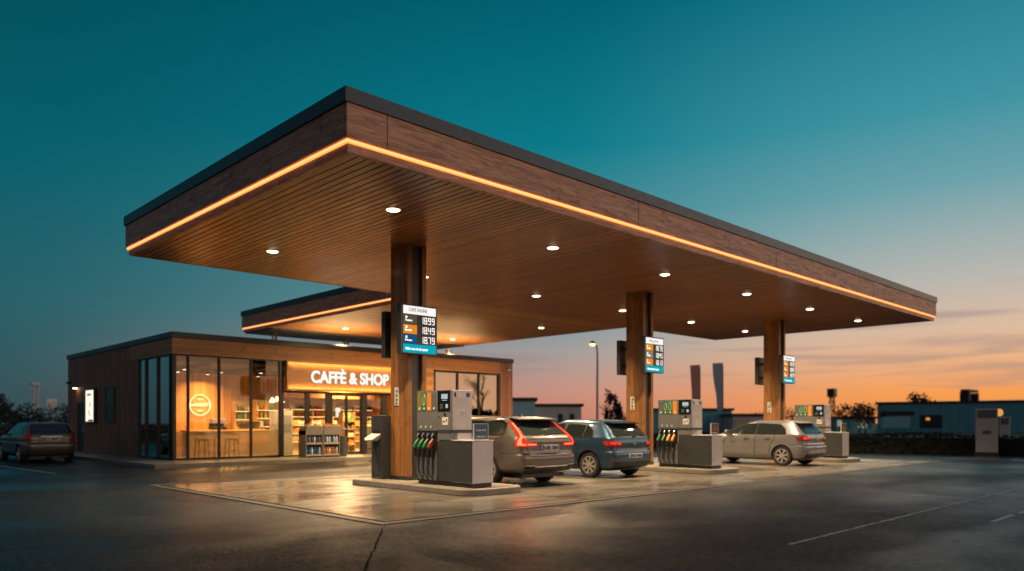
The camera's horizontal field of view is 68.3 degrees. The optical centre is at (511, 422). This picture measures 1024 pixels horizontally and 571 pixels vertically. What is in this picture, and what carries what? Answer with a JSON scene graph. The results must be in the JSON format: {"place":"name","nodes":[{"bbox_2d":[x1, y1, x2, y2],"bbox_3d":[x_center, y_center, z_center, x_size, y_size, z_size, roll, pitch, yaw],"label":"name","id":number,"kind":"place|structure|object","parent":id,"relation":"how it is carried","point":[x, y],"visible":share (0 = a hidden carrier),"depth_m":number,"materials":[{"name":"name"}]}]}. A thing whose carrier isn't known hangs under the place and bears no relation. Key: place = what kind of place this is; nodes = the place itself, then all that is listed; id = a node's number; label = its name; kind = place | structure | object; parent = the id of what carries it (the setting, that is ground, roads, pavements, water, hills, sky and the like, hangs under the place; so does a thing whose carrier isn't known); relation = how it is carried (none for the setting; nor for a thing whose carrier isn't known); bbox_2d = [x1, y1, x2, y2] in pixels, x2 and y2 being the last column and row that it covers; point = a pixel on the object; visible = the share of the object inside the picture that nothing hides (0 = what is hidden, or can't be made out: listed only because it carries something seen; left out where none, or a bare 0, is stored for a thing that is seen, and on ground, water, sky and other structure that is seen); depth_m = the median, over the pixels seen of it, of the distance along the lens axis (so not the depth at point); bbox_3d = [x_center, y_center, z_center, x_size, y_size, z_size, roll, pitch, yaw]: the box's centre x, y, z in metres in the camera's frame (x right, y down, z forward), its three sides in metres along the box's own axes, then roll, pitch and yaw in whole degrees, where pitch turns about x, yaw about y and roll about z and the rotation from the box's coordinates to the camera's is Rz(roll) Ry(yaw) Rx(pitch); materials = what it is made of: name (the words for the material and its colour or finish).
{"place":"outdoors","nodes":[
{"label":"outdoors","id":0,"kind":"place"},
{"bbox_2d":[74,451,370,464],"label":"pavement","id":1,"kind":"structure","parent":0,"point":[128,458],"depth_m":27.91,"materials":[{"name":"concrete"}]},
{"bbox_2d":[67,331,513,459],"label":"cafe shop","id":2,"kind":"structure","parent":1,"relation":"on","point":[155,392],"depth_m":30.51,"materials":[{"name":"brown wood"}]},
{"bbox_2d":[78,403,83,451],"bbox_3d":[-19.648,0.225,34.429,0.085,2.210,1.100,0,0,-44],"label":"side door","id":3,"kind":"structure","parent":2,"relation":"in","point":[80,405],"depth_m":34.42,"materials":[{"name":"black metal"}]},
{"bbox_2d":[85,388,96,422],"bbox_3d":[-18.385,-0.725,32.944,0.149,1.510,1.250,0,0,-44],"label":"poster lightbox","id":4,"kind":"object","parent":2,"relation":"attached to","point":[91,405],"visible":1,"depth_m":32.69,"materials":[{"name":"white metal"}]},
{"bbox_2d":[105,386,114,422],"bbox_3d":[-16.633,-0.735,31.210,0.060,1.490,1.160,0,0,-44],"label":"window","id":5,"kind":"structure","parent":2,"relation":"attached to","point":[109,404],"depth_m":31.14,"materials":[{"name":"glass"}]},
{"bbox_2d":[140,360,144,455],"bbox_3d":[-14.040,-0.555,28.716,0.012,3.630,0.710,0,0,-44],"label":"window","id":6,"kind":"structure","parent":2,"relation":"in","point":[142,363],"depth_m":28.76,"materials":[{"name":"clear glass"}]},
{"bbox_2d":[147,358,155,456],"bbox_3d":[-13.336,-0.555,27.993,0.012,3.630,1.150,0,0,-44],"label":"window","id":7,"kind":"structure","parent":2,"relation":"in","point":[151,363],"depth_m":28.07,"materials":[{"name":"clear glass"}]},
{"bbox_2d":[159,356,168,457],"bbox_3d":[-12.484,-0.555,27.119,0.012,3.630,1.130,0,0,-44],"label":"window","id":8,"kind":"structure","parent":2,"relation":"in","point":[163,361],"depth_m":27.13,"materials":[{"name":"clear glass"}]},
{"bbox_2d":[171,355,171,457],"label":"window","id":9,"kind":"structure","parent":2,"relation":"in","point":[171,355],"depth_m":26.65,"materials":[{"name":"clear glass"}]},
{"bbox_2d":[176,355,186,457],"bbox_3d":[-11.708,-0.555,26.694,0.390,3.630,0.018,0,0,-44],"label":"window","id":10,"kind":"structure","parent":2,"relation":"in","point":[181,437],"depth_m":26.71,"materials":[{"name":"clear glass"}]},
{"bbox_2d":[190,395,210,415],"bbox_3d":[-12.860,-0.720,31.125,0.895,0.869,0.067,0,0,-44],"label":"ring sign","id":11,"kind":"object","parent":2,"relation":"attached to","point":[200,399],"visible":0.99,"depth_m":31.12,"materials":[{"name":"yellow plastic"}]},
{"bbox_2d":[190,357,217,457],"bbox_3d":[-11.142,-0.555,27.245,1.050,3.630,0.018,0,0,-44],"label":"window","id":12,"kind":"structure","parent":2,"relation":"in","point":[202,444],"depth_m":27.25,"materials":[{"name":"clear glass"}]},
{"bbox_2d":[138,353,283,459],"bbox_3d":[-11.629,-0.550,29.163,4.210,3.759,3.565,0,0,-44],"label":"window frame","id":13,"kind":"structure","parent":2,"relation":"in","point":[280,362],"depth_m":27.58,"materials":[{"name":"black metal"}]},
{"bbox_2d":[180,430,268,431],"bbox_3d":[-11.341,0.809,30.837,4.100,1.018,0.700,0,0,-44],"label":"cafe counter","id":14,"kind":"object","parent":2,"relation":"on","point":[221,430],"visible":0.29,"depth_m":29.96,"materials":[{"name":"brown wood"}]},
{"bbox_2d":[208,419,226,429],"bbox_3d":[-11.842,0.075,30.349,0.600,0.450,0.400,0,0,-44],"label":"coffee machine","id":15,"kind":"object","parent":14,"relation":"on","point":[212,424],"visible":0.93,"depth_m":30.25,"materials":[{"name":"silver plastic"}]},
{"bbox_2d":[234,421,264,429],"bbox_3d":[-10.875,0.115,31.291,1.100,0.370,0.500,0,0,-44],"label":"display case","id":16,"kind":"object","parent":14,"relation":"on","point":[241,425],"visible":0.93,"depth_m":31.34,"materials":[{"name":"clear glass"}]},
{"bbox_2d":[221,431,249,456],"bbox_3d":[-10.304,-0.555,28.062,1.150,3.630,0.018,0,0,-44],"label":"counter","id":17,"kind":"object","parent":2,"relation":"in","point":[233,443],"depth_m":28.08,"materials":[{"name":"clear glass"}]},
{"bbox_2d":[232,401,248,429],"bbox_3d":[-11.163,0.199,32.518,1.740,2.238,0.360,0,0,-44],"label":"shelf unit","id":18,"kind":"object","parent":2,"relation":"on","point":[235,404],"visible":0.26,"depth_m":32.19,"materials":[{"name":"beige laminate"}]},
{"bbox_2d":[252,400,276,429],"bbox_3d":[-10.576,0.174,32.274,0.940,2.288,0.390,0,0,-44],"label":"shelf unit","id":19,"kind":"object","parent":2,"relation":"on","point":[255,403],"visible":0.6,"depth_m":32.31,"materials":[{"name":"beige laminate"}]},
{"bbox_2d":[252,431,278,455],"bbox_3d":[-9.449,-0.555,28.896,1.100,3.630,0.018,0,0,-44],"label":"counter","id":20,"kind":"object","parent":2,"relation":"in","point":[263,442],"depth_m":28.90,"materials":[{"name":"beige laminate"}]},
{"bbox_2d":[269,411,292,454],"bbox_3d":[-9.446,0.418,30.863,0.850,1.797,0.408,0,0,-44],"label":"vending cabinet","id":21,"kind":"object","parent":2,"relation":"on","point":[288,429],"visible":0.62,"depth_m":30.82,"materials":[{"name":"grey metal"}]},
{"bbox_2d":[290,400,311,449],"bbox_3d":[-10.173,0.124,36.087,1.140,2.388,0.390,0,0,-44],"label":"shelf unit","id":22,"kind":"object","parent":2,"relation":"on","point":[296,417],"visible":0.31,"depth_m":36.16,"materials":[{"name":"beige laminate"}]},
{"bbox_2d":[312,400,324,424],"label":"shelf unit","id":23,"kind":"object","parent":2,"relation":"on","point":[315,418],"visible":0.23,"depth_m":36.91,"materials":[{"name":"beige laminate"}]},
{"bbox_2d":[285,360,390,392],"bbox_3d":[-6.831,-1.845,31.210,5.460,1.150,0.159,0,0,-44],"label":"shop sign","id":24,"kind":"object","parent":2,"relation":"attached to","point":[315,376],"visible":0.98,"depth_m":30.87,"materials":[{"name":"orange plastic"}]},
{"bbox_2d":[332,394,345,435],"bbox_3d":[-7.152,0.072,31.114,0.715,2.475,0.050,0,0,-44],"label":"sliding door","id":25,"kind":"structure","parent":2,"relation":"in","point":[332,394],"depth_m":31.19,"materials":[{"name":"black metal"}]},
{"bbox_2d":[333,401,352,423],"bbox_3d":[-8.526,0.124,37.692,1.140,2.388,0.390,0,0,-44],"label":"shelf unit","id":26,"kind":"object","parent":2,"relation":"on","point":[336,418],"visible":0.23,"depth_m":37.77,"materials":[{"name":"beige laminate"}]},
{"bbox_2d":[339,412,354,450],"bbox_3d":[-7.575,0.424,34.639,0.640,1.788,0.390,0,0,-44],"label":"shelf unit","id":27,"kind":"object","parent":2,"relation":"on","point":[351,447],"visible":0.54,"depth_m":34.74,"materials":[{"name":"beige laminate"}]},
{"bbox_2d":[346,395,360,453],"bbox_3d":[-6.633,0.072,31.620,0.715,2.475,0.050,0,0,-44],"label":"sliding door","id":28,"kind":"structure","parent":2,"relation":"in","point":[352,452],"depth_m":31.51,"materials":[{"name":"glass"}]},
{"bbox_2d":[353,401,372,447],"bbox_3d":[-7.702,0.124,38.495,1.140,2.388,0.390,0,0,-44],"label":"shelf unit","id":29,"kind":"object","parent":2,"relation":"on","point":[358,418],"visible":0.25,"depth_m":38.58,"materials":[{"name":"beige laminate"}]},
{"bbox_2d":[436,372,455,389],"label":"window","id":30,"kind":"structure","parent":2,"relation":"in","point":[444,381],"depth_m":35.08,"materials":[{"name":"clear glass"}]},
{"bbox_2d":[434,370,499,415],"bbox_3d":[-2.137,-0.550,36.008,4.200,3.759,0.120,0,0,-44],"label":"window frame","id":31,"kind":"structure","parent":2,"relation":"in","point":[447,371],"depth_m":36.44,"materials":[{"name":"black metal"}]},
{"bbox_2d":[459,373,477,415],"bbox_3d":[-2.113,-0.590,36.040,1.260,3.480,0.012,0,0,-44],"label":"window","id":32,"kind":"structure","parent":2,"relation":"in","point":[469,382],"depth_m":36.24,"materials":[{"name":"clear glass"}]},
{"bbox_2d":[480,375,496,416],"bbox_3d":[-1.171,-0.590,36.958,1.210,3.480,0.012,0,0,-44],"label":"window","id":33,"kind":"structure","parent":2,"relation":"in","point":[488,383],"depth_m":36.97,"materials":[{"name":"clear glass"}]},
{"bbox_2d":[298,425,323,457],"bbox_3d":[-7.665,0.720,28.799,0.720,1.220,0.650,0,0,-44],"label":"display rack","id":34,"kind":"object","parent":1,"relation":"on","point":[307,430],"visible":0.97,"depth_m":28.64,"materials":[{"name":"grey metal"}]},
{"bbox_2d":[323,425,340,456],"bbox_3d":[-7.128,0.720,29.323,0.720,1.220,0.650,0,0,-44],"label":"display rack","id":35,"kind":"object","parent":1,"relation":"on","point":[332,430],"visible":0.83,"depth_m":29.22,"materials":[{"name":"grey metal"}]},
{"bbox_2d":[340,428,347,455],"bbox_3d":[-6.791,0.775,29.965,0.540,1.110,0.540,0,0,-44],"label":"litter bin","id":36,"kind":"object","parent":1,"relation":"on","point":[343,445],"visible":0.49,"depth_m":29.77,"materials":[{"name":"grey metal"}]},
{"bbox_2d":[359,425,370,452],"bbox_3d":[-6.127,0.719,33.189,1.050,1.198,0.610,0,0,-44],"label":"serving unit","id":37,"kind":"object","parent":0,"point":[368,442],"visible":0.16,"depth_m":32.72,"materials":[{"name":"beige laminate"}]},
{"bbox_2d":[0,451,1023,570],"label":"asphalt lot","id":38,"kind":"structure","parent":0,"point":[78,515],"depth_m":10.32,"materials":[{"name":"asphalt"}]},
{"bbox_2d":[0,422,75,462],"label":"parked car","id":39,"kind":"object","parent":38,"relation":"on","point":[22,442],"visible":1,"depth_m":27.29,"materials":[{"name":"grey paint"}]},
{"bbox_2d":[63,455,370,468],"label":"pavement kerb","id":40,"kind":"structure","parent":38,"relation":"on","point":[147,465],"depth_m":26.14,"materials":[{"name":"concrete"}]},
{"bbox_2d":[363,525,384,570],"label":"asphalt joint","id":41,"kind":"object","parent":38,"relation":"on","point":[367,562],"visible":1,"depth_m":8.46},
{"bbox_2d":[147,457,942,524],"bbox_3d":[3.865,1.443,22.756,25.100,0.014,9.400,0,0,-44],"label":"pad edge strip","id":42,"kind":"object","parent":38,"relation":"on","point":[349,517],"visible":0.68,"depth_m":14.08,"materials":[{"name":"concrete"}]},
{"bbox_2d":[161,461,933,521],"bbox_3d":[3.865,1.448,22.756,24.760,0.004,9.060,0,0,-44],"label":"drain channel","id":43,"kind":"object","parent":38,"relation":"on","point":[424,517],"visible":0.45,"depth_m":13.99,"materials":[{"name":"metal"}]},
{"bbox_2d":[164,458,931,521],"bbox_3d":[3.865,1.446,22.756,24.580,0.008,8.880,0,0,-44],"label":"concrete pad","id":44,"kind":"object","parent":38,"relation":"on","point":[384,504],"visible":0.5,"depth_m":16.25,"materials":[{"name":"concrete"}]},
{"bbox_2d":[352,478,519,495],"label":"pump island","id":45,"kind":"structure","parent":44,"relation":"on","point":[494,489],"depth_m":15.54,"materials":[{"name":"concrete"}]},
{"bbox_2d":[364,415,390,478],"bbox_3d":[-3.096,0.569,17.634,0.660,1.478,0.420,0,0,-44],"label":"service unit","id":46,"kind":"object","parent":45,"relation":"on","point":[379,437],"visible":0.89,"depth_m":17.52,"materials":[{"name":"grey metal"}]},
{"bbox_2d":[390,243,425,480],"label":"canopy column","id":47,"kind":"structure","parent":45,"relation":"on","point":[408,286],"depth_m":17.27,"materials":[{"name":"brown wood"}]},
{"bbox_2d":[381,311,390,358],"bbox_3d":[-2.589,-2.065,17.988,1.000,1.090,0.400,0,0,-44],"label":"price sign","id":48,"kind":"object","parent":47,"relation":"attached to","point":[385,334],"visible":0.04,"depth_m":17.71,"materials":[{"name":"grey metal"}]},
{"bbox_2d":[397,303,436,355],"bbox_3d":[-2.193,-2.065,16.923,1.000,1.090,0.400,0,0,-44],"label":"price sign","id":49,"kind":"object","parent":47,"relation":"attached to","point":[416,329],"visible":1,"depth_m":16.73,"materials":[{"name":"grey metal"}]},
{"bbox_2d":[124,85,936,348],"bbox_3d":[-0.805,-4.070,28.873,27.110,1.840,23.080,0,0,-44],"label":"station canopy","id":50,"kind":"object","parent":47,"relation":"on","point":[311,193],"visible":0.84,"depth_m":17.46,"materials":[{"name":"wood"}]},
{"bbox_2d":[384,207,401,212],"bbox_3d":[-2.261,-4.038,14.356,0.330,0.030,0.330,0,0,-44],"label":"downlight","id":51,"kind":"object","parent":50,"relation":"attached to","point":[392,209],"visible":1,"depth_m":14.31,"materials":[{"name":"glass"}]},
{"bbox_2d":[412,390,493,487],"bbox_3d":[-1.269,0.317,15.743,0.743,1.983,1.820,0,0,-44],"label":"fuel pump","id":52,"kind":"object","parent":45,"relation":"on","point":[448,451],"visible":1,"depth_m":15.61,"materials":[{"name":"grey metal"}]},
{"bbox_2d":[473,423,488,439],"bbox_3d":[-0.634,0.186,15.258,0.400,0.336,0.040,0,0,-44],"label":"counter placard","id":53,"kind":"object","parent":52,"relation":"on","point":[480,431],"visible":1,"depth_m":15.24,"materials":[{"name":"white plastic"}]},
{"bbox_2d":[472,414,573,482],"bbox_3d":[-0.898,0.623,18.947,2.359,1.641,5.194,0,0,-44],"label":"estate car","id":54,"kind":"object","parent":44,"relation":"on","point":[538,448],"visible":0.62,"depth_m":17.04,"materials":[{"name":"grey metal"}]},
{"bbox_2d":[260,461,899,499],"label":"concrete joints","id":55,"kind":"object","parent":44,"relation":"on","point":[554,477],"visible":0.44,"depth_m":18.45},
{"bbox_2d":[555,416,650,477],"bbox_3d":[1.695,0.638,21.373,2.199,1.612,4.499,0,0,-44],"label":"hatchback car","id":56,"kind":"object","parent":44,"relation":"on","point":[600,445],"visible":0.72,"depth_m":19.79,"materials":[{"name":"blue metal"}]},
{"bbox_2d":[638,464,737,473],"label":"pump island","id":57,"kind":"structure","parent":44,"relation":"on","point":[658,468],"depth_m":21.55,"materials":[{"name":"concrete"}]},
{"bbox_2d":[626,291,653,464],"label":"canopy column","id":58,"kind":"structure","parent":57,"relation":"on","point":[639,384],"depth_m":23.55,"materials":[{"name":"brown wood"}]},
{"bbox_2d":[617,340,625,374],"bbox_3d":[3.821,-2.065,24.235,1.000,1.090,0.400,0,0,-44],"label":"price sign","id":59,"kind":"object","parent":58,"relation":"attached to","point":[621,357],"visible":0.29,"depth_m":23.98,"materials":[{"name":"grey metal"}]},
{"bbox_2d":[640,336,663,373],"bbox_3d":[4.217,-2.065,23.169,1.000,1.090,0.400,0,0,-44],"label":"price sign","id":60,"kind":"object","parent":58,"relation":"attached to","point":[651,354],"visible":1,"depth_m":22.93,"materials":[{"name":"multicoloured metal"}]},
{"bbox_2d":[657,399,722,468],"bbox_3d":[5.141,0.317,21.989,0.743,1.983,1.820,0,0,-44],"label":"fuel pump","id":61,"kind":"object","parent":57,"relation":"on","point":[683,441],"visible":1,"depth_m":21.89,"materials":[{"name":"grey metal"}]},
{"bbox_2d":[710,423,718,434],"bbox_3d":[5.776,0.186,21.505,0.400,0.336,0.040,0,0,-44],"label":"counter placard","id":62,"kind":"object","parent":61,"relation":"on","point":[714,428],"visible":1,"depth_m":21.48,"materials":[{"name":"plastic"}]},
{"bbox_2d":[719,418,826,465],"bbox_3d":[8.659,0.638,26.721,2.199,1.612,4.499,0,0,-44],"label":"hatchback car","id":63,"kind":"object","parent":44,"relation":"on","point":[783,442],"visible":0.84,"depth_m":25.42,"materials":[{"name":"silver metal"}]},
{"bbox_2d":[741,457,859,461],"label":"pump island","id":64,"kind":"structure","parent":44,"relation":"on","point":[852,459],"depth_m":27.54,"materials":[{"name":"concrete"}]},
{"bbox_2d":[764,319,784,419],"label":"canopy column","id":65,"kind":"structure","parent":64,"relation":"on","point":[774,388],"depth_m":29.79,"materials":[{"name":"brown wood"}]},
{"bbox_2d":[755,357,763,384],"bbox_3d":[10.230,-2.065,30.481,1.000,1.090,0.400,0,0,-44],"label":"price sign","id":66,"kind":"object","parent":65,"relation":"attached to","point":[759,370],"visible":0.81,"depth_m":30.24,"materials":[{"name":"grey metal"}]},
{"bbox_2d":[779,355,794,383],"bbox_3d":[10.627,-2.065,29.415,1.000,1.090,0.400,0,0,-44],"label":"price sign","id":67,"kind":"object","parent":65,"relation":"attached to","point":[786,369],"visible":1,"depth_m":29.18,"materials":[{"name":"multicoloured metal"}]},
{"bbox_2d":[795,404,848,457],"bbox_3d":[11.551,0.317,28.235,0.743,1.983,1.820,0,0,-44],"label":"fuel pump","id":68,"kind":"object","parent":64,"relation":"on","point":[837,444],"visible":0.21,"depth_m":27.97,"materials":[{"name":"grey metal"}]},
{"bbox_2d":[840,423,845,431],"bbox_3d":[12.186,0.186,27.751,0.400,0.336,0.040,0,0,-44],"label":"counter placard","id":69,"kind":"object","parent":68,"relation":"on","point":[842,427],"visible":1,"depth_m":27.71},
{"bbox_2d":[789,486,1023,544],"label":"road line","id":70,"kind":"object","parent":38,"relation":"on","point":[995,520],"visible":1,"depth_m":11.25,"materials":[{"name":"white paint"}]},
{"bbox_2d":[0,424,1023,456],"bbox_3d":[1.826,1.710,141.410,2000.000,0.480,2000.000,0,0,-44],"label":"ground","id":71,"kind":"structure","parent":0,"point":[1012,434],"depth_m":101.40,"materials":[{"name":"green plant"}]},
{"bbox_2d":[0,425,13,436],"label":"hedge row","id":72,"kind":"object","parent":71,"relation":"on","point":[9,428],"visible":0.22,"depth_m":53.63,"materials":[{"name":"green plant"}]},
{"bbox_2d":[0,392,14,421],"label":"leafy tree","id":73,"kind":"object","parent":71,"relation":"on","point":[4,403],"visible":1,"depth_m":61.05,"materials":[{"name":"green plant"}]},
{"bbox_2d":[0,402,41,422],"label":"leafy tree","id":74,"kind":"object","parent":71,"relation":"on","point":[28,414],"visible":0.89,"depth_m":64.11,"materials":[{"name":"green plant"}]},
{"bbox_2d":[0,404,50,425],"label":"leafy tree","id":75,"kind":"object","parent":71,"relation":"on","point":[8,421],"visible":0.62,"depth_m":63.34,"materials":[{"name":"green plant"}]},
{"bbox_2d":[11,403,40,425],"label":"leafy tree","id":76,"kind":"object","parent":71,"relation":"on","point":[27,416],"visible":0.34,"depth_m":65.84,"materials":[{"name":"green plant"}]},
{"bbox_2d":[31,383,40,421],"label":"lattice mast","id":77,"kind":"object","parent":71,"relation":"on","point":[34,389],"visible":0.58,"depth_m":109.95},
{"bbox_2d":[35,402,67,423],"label":"leafy tree","id":78,"kind":"object","parent":71,"relation":"on","point":[57,414],"visible":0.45,"depth_m":79.80,"materials":[{"name":"green plant"}]},
{"bbox_2d":[47,399,56,420],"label":"roadside sign","id":79,"kind":"object","parent":71,"relation":"on","point":[50,401],"visible":0.5,"depth_m":99.95,"materials":[{"name":"grey metal"}]},
{"bbox_2d":[512,398,537,415],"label":"kiosk block","id":80,"kind":"structure","parent":71,"relation":"on","point":[524,406],"depth_m":74.00,"materials":[{"name":"metal"}]},
{"bbox_2d":[535,404,583,423],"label":"grey warehouse","id":81,"kind":"structure","parent":71,"relation":"on","point":[560,413],"depth_m":82.00,"materials":[{"name":"metal"}]},
{"bbox_2d":[589,341,598,418],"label":"street lamp","id":82,"kind":"object","parent":71,"relation":"on","point":[592,343],"visible":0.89,"depth_m":61.94,"materials":[{"name":"grey metal"}]},
{"bbox_2d":[599,388,618,419],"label":"leafy tree","id":83,"kind":"object","parent":71,"relation":"on","point":[611,397],"visible":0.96,"depth_m":81.93,"materials":[{"name":"green plant"}]},
{"bbox_2d":[603,399,623,419],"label":"leafy tree","id":84,"kind":"object","parent":71,"relation":"on","point":[619,413],"visible":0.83,"depth_m":81.88,"materials":[{"name":"green plant"}]},
{"bbox_2d":[653,408,733,434],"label":"container shed","id":85,"kind":"structure","parent":71,"relation":"on","point":[711,415],"depth_m":92.00,"materials":[{"name":"metal"}]},
{"bbox_2d":[710,417,722,429],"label":"loading door","id":86,"kind":"structure","parent":85,"relation":"in","point":[719,420],"depth_m":91.95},
{"bbox_2d":[690,364,700,399],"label":"feather flag","id":87,"kind":"object","parent":71,"relation":"on","point":[695,371],"visible":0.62,"depth_m":60.00,"materials":[{"name":"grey fabric"}]},
{"bbox_2d":[713,363,723,431],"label":"feather flag","id":88,"kind":"object","parent":71,"relation":"on","point":[718,378],"visible":0.84,"depth_m":60.00,"materials":[{"name":"grey fabric"}]},
{"bbox_2d":[721,414,763,431],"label":"shed","id":89,"kind":"structure","parent":71,"relation":"on","point":[732,421],"depth_m":88.00,"materials":[{"name":"grey metal"}]},
{"bbox_2d":[735,420,749,426],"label":"window","id":90,"kind":"structure","parent":89,"relation":"in","point":[738,423],"depth_m":87.95,"materials":[{"name":"beige glass"}]},
{"bbox_2d":[827,388,836,431],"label":"lattice mast","id":91,"kind":"object","parent":71,"relation":"on","point":[832,393],"visible":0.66,"depth_m":89.76,"materials":[{"name":"grey metal"}]},
{"bbox_2d":[831,404,864,415],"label":"leafy tree","id":92,"kind":"object","parent":71,"relation":"on","point":[843,407],"visible":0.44,"depth_m":109.64,"materials":[{"name":"green plant"}]},
{"bbox_2d":[831,416,877,432],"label":"shed","id":93,"kind":"structure","parent":71,"relation":"on","point":[852,426],"depth_m":105.00,"materials":[{"name":"metal"}]},
{"bbox_2d":[841,402,882,432],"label":"leafy tree","id":94,"kind":"object","parent":71,"relation":"on","point":[859,422],"visible":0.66,"depth_m":103.28,"materials":[{"name":"green plant"}]},
{"bbox_2d":[845,406,888,433],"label":"leafy tree","id":95,"kind":"object","parent":71,"relation":"on","point":[863,413],"visible":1,"depth_m":95.94,"materials":[{"name":"green plant"}]},
{"bbox_2d":[906,391,935,401],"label":"leafy tree","id":96,"kind":"object","parent":71,"relation":"on","point":[914,398],"visible":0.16,"depth_m":149.94,"materials":[{"name":"green plant"}]},
{"bbox_2d":[875,400,1023,432],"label":"warehouse","id":97,"kind":"structure","parent":71,"relation":"on","point":[943,416],"depth_m":112.70,"materials":[{"name":"metal"}]},
{"bbox_2d":[881,416,909,427],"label":"window","id":98,"kind":"structure","parent":97,"relation":"in","point":[889,421],"depth_m":116.43,"materials":[{"name":"glass"}]},
{"bbox_2d":[881,411,913,415],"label":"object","id":99,"kind":"structure","parent":97,"relation":"in","point":[891,413],"depth_m":116.05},
{"bbox_2d":[920,415,941,427],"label":"window","id":100,"kind":"structure","parent":97,"relation":"in","point":[935,421],"depth_m":113.51,"materials":[{"name":"glass"}]},
{"bbox_2d":[960,389,978,400],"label":"rooftop unit","id":101,"kind":"object","parent":97,"relation":"on","point":[969,395],"visible":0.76,"depth_m":114.59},
{"bbox_2d":[975,409,998,456],"bbox_3d":[20.586,0.435,32.706,0.880,2.070,0.310,0,0,32],"label":"info pylon","id":102,"kind":"object","parent":71,"relation":"on","point":[986,432],"visible":0.98,"depth_m":32.58,"materials":[{"name":"metal"}]},
{"bbox_2d":[998,409,1002,434],"bbox_3d":[23.245,0.405,36.000,0.360,2.130,0.360,0,0,-44],"label":"marker lamp","id":103,"kind":"object","parent":71,"relation":"on","point":[1000,412],"visible":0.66,"depth_m":35.88,"materials":[{"name":"orange metal"}]},
{"bbox_2d":[999,417,1009,437],"bbox_3d":[21.894,0.610,33.505,0.460,1.720,0.310,0,0,33],"label":"info pylon","id":104,"kind":"object","parent":71,"relation":"on","point":[1004,426],"visible":0.57,"depth_m":33.41,"materials":[{"name":"metal"}]},
{"bbox_2d":[0,0,1023,423],"label":"sky","id":105,"kind":"structure","parent":0,"point":[881,138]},
{"bbox_2d":[653,449,1023,460],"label":"side road","id":106,"kind":"structure","parent":0,"point":[943,457],"depth_m":32.11,"materials":[{"name":"asphalt"}]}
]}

